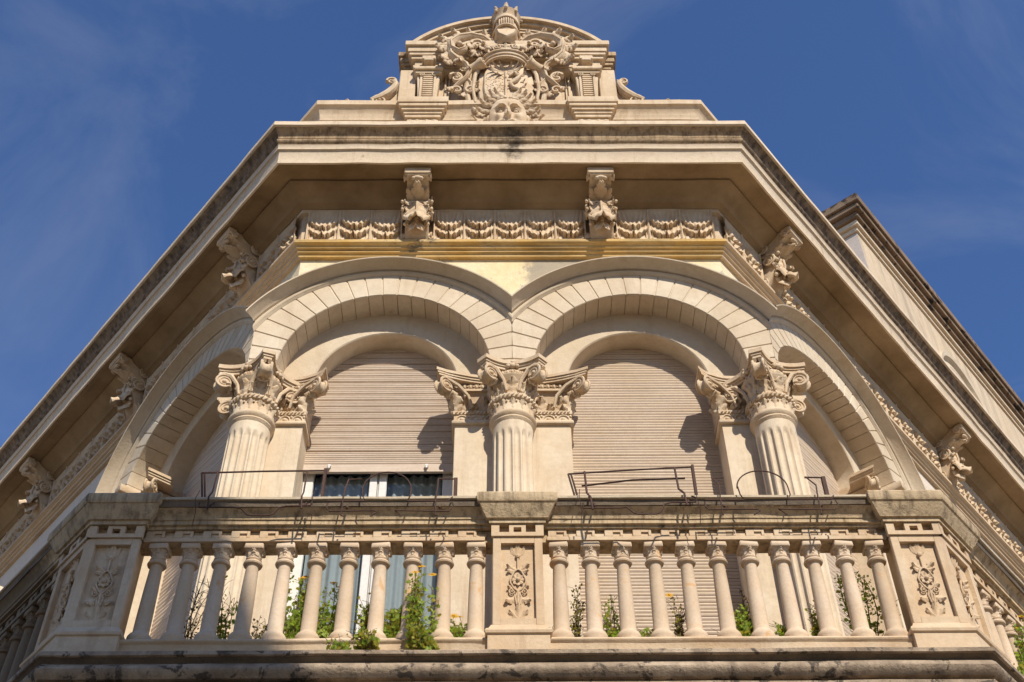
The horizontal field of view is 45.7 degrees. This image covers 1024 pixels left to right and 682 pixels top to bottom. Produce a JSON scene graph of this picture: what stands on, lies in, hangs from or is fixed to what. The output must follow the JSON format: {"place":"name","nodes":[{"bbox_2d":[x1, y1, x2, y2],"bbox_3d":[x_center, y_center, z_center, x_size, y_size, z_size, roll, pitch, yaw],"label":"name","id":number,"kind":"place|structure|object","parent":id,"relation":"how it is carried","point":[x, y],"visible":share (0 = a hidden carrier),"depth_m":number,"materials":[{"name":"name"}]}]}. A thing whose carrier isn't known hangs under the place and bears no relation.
{"place":"outdoors","nodes":[
{"label":"outdoors","id":0,"kind":"place"},
{"bbox_2d":[0,2,1023,681],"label":"corner palazzo","id":1,"kind":"structure","parent":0,"point":[508,268],"depth_m":12.87,"materials":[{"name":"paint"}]},
{"bbox_2d":[183,576,207,638],"bbox_3d":[-2.381,2.057,9.136,0.363,0.668,0.171,0,-46,0],"label":"dry weed","id":2,"kind":"object","parent":1,"relation":"on","point":[190,632],"visible":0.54,"depth_m":9.11,"materials":[{"name":"green plant"}]},
{"bbox_2d":[199,575,237,638],"bbox_3d":[-2.228,2.057,9.137,0.329,0.667,0.150,0,-46,0],"label":"dry weed","id":3,"kind":"object","parent":1,"relation":"on","point":[226,625],"visible":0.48,"depth_m":9.08,"materials":[{"name":"green plant"}]},
{"bbox_2d":[249,616,267,638],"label":"weed","id":4,"kind":"object","parent":1,"relation":"on","point":[259,636],"visible":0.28,"depth_m":9.03,"materials":[{"name":"green plant"}]},
{"bbox_2d":[192,468,326,525],"bbox_3d":[-2.011,1.231,9.577,1.018,0.691,0.253,0,-46,0],"label":"planter rack","id":5,"kind":"object","parent":1,"relation":"attached to","point":[306,471],"visible":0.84,"depth_m":9.73,"materials":[{"name":"metal"}]},
{"bbox_2d":[283,570,321,638],"bbox_3d":[-1.612,2.026,9.136,0.341,0.700,0.198,0,-46,0],"label":"weed","id":6,"kind":"object","parent":1,"relation":"on","point":[292,627],"visible":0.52,"depth_m":9.06,"materials":[{"name":"green plant"}]},
{"bbox_2d":[299,582,338,637],"bbox_3d":[-1.442,2.075,9.156,0.389,0.659,0.193,0,-46,0],"label":"weed","id":7,"kind":"object","parent":1,"relation":"on","point":[324,630],"visible":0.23,"depth_m":9.16,"materials":[{"name":"green plant"}]},
{"bbox_2d":[325,634,357,649],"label":"weed","id":8,"kind":"object","parent":1,"relation":"on","point":[342,645],"visible":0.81,"depth_m":8.57,"materials":[{"name":"green plant"}]},
{"bbox_2d":[346,627,379,649],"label":"weed","id":9,"kind":"object","parent":1,"relation":"on","point":[367,641],"visible":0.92,"depth_m":8.57,"materials":[{"name":"green plant"}]},
{"bbox_2d":[351,592,385,635],"bbox_3d":[-1.094,2.065,9.157,0.261,0.665,0.141,0,-46,0],"label":"weed","id":10,"kind":"object","parent":1,"relation":"on","point":[363,623],"visible":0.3,"depth_m":9.13,"materials":[{"name":"green plant"}]},
{"bbox_2d":[284,474,452,637],"bbox_3d":[-1.321,2.363,11.202,1.520,3.550,0.144,0,-46,0],"label":"window","id":11,"kind":"structure","parent":1,"relation":"in","point":[376,486],"depth_m":11.50,"materials":[{"name":"glass"}]},
{"bbox_2d":[326,471,457,516],"bbox_3d":[-0.938,1.234,9.600,0.999,0.564,0.246,0,-46,0],"label":"planter rack","id":12,"kind":"object","parent":1,"relation":"attached to","point":[455,479],"visible":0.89,"depth_m":9.44,"materials":[{"name":"metal"}]},
{"bbox_2d":[383,604,401,637],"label":"weed","id":13,"kind":"object","parent":1,"relation":"on","point":[391,628],"visible":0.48,"depth_m":8.99,"materials":[{"name":"green plant"}]},
{"bbox_2d":[400,565,441,649],"bbox_3d":[-0.656,1.936,8.842,0.304,0.767,0.164,0,-46,0],"label":"weed","id":14,"kind":"object","parent":1,"relation":"on","point":[415,613],"visible":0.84,"depth_m":8.80,"materials":[{"name":"green plant"}]},
{"bbox_2d":[405,621,439,649],"bbox_3d":[-0.635,2.121,8.628,0.271,0.216,0.202,17,-48,-17],"label":"weed","id":15,"kind":"object","parent":1,"relation":"on","point":[419,640],"visible":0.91,"depth_m":8.58,"materials":[{"name":"green plant"}]},
{"bbox_2d":[450,613,466,636],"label":"weed","id":16,"kind":"object","parent":1,"relation":"on","point":[455,631],"visible":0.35,"depth_m":8.98,"materials":[{"name":"green plant"}]},
{"bbox_2d":[568,582,585,636],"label":"weed","id":17,"kind":"object","parent":1,"relation":"on","point":[576,626],"visible":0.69,"depth_m":9.11,"materials":[{"name":"green plant"}]},
{"bbox_2d":[601,595,618,636],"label":"weed","id":18,"kind":"object","parent":1,"relation":"on","point":[606,625],"visible":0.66,"depth_m":9.15,"materials":[{"name":"green plant"}]},
{"bbox_2d":[603,618,639,636],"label":"weed","id":19,"kind":"object","parent":1,"relation":"on","point":[616,631],"visible":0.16,"depth_m":8.99,"materials":[{"name":"green plant"}]},
{"bbox_2d":[567,464,700,524],"bbox_3d":[0.967,1.214,9.609,1.033,0.716,0.253,0,-46,0],"label":"planter rack","id":20,"kind":"object","parent":1,"relation":"attached to","point":[686,501],"visible":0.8,"depth_m":9.76,"materials":[{"name":"metal"}]},
{"bbox_2d":[637,627,653,636],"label":"weed","id":21,"kind":"object","parent":1,"relation":"on","point":[643,633],"visible":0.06,"depth_m":8.96,"materials":[{"name":"green plant"}]},
{"bbox_2d":[665,593,686,636],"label":"weed","id":22,"kind":"object","parent":1,"relation":"on","point":[679,629],"visible":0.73,"depth_m":9.10,"materials":[{"name":"green plant"}]},
{"bbox_2d":[734,603,752,635],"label":"weed","id":23,"kind":"object","parent":1,"relation":"on","point":[743,622],"visible":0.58,"depth_m":9.03,"materials":[{"name":"green plant"}]},
{"bbox_2d":[738,588,751,620],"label":"weed","id":24,"kind":"object","parent":1,"relation":"on","point":[743,599],"visible":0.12,"depth_m":9.27,"materials":[{"name":"green plant"}]},
{"bbox_2d":[704,470,838,515],"bbox_3d":[2.019,1.225,9.623,1.054,0.564,0.246,0,-46,0],"label":"planter rack","id":25,"kind":"object","parent":1,"relation":"attached to","point":[824,485],"visible":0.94,"depth_m":9.48,"materials":[{"name":"metal"}]},
{"bbox_2d":[769,622,786,635],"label":"weed","id":26,"kind":"object","parent":1,"relation":"on","point":[782,630],"visible":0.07,"depth_m":9.02,"materials":[{"name":"green plant"}]},
{"bbox_2d":[805,600,819,635],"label":"weed","id":27,"kind":"object","parent":1,"relation":"on","point":[815,629],"visible":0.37,"depth_m":9.10,"materials":[{"name":"green plant"}]},
{"bbox_2d":[834,571,883,635],"bbox_3d":[2.667,2.028,9.294,0.353,0.861,0.159,0,-46,0],"label":"weed","id":28,"kind":"object","parent":1,"relation":"on","point":[875,624],"visible":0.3,"depth_m":9.31,"materials":[{"name":"green plant"}]},
{"bbox_2d":[1007,615,1023,666],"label":"weed","id":29,"kind":"object","parent":1,"relation":"on","point":[1020,641],"visible":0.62,"depth_m":10.02,"materials":[{"name":"green plant"}]},
{"bbox_2d":[1013,659,1023,675],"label":"weed","id":30,"kind":"object","parent":1,"relation":"on","point":[1020,669],"visible":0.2,"depth_m":9.67,"materials":[{"name":"green plant"}]},
{"bbox_2d":[0,0,1023,447],"label":"sky","id":31,"kind":"structure","parent":0,"point":[120,120],"materials":[{"name":"blue"}]},
{"bbox_2d":[821,193,1023,454],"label":"neighbour building","id":32,"kind":"structure","parent":0,"point":[855,223],"depth_m":28.76,"materials":[{"name":"stone"}]}
]}

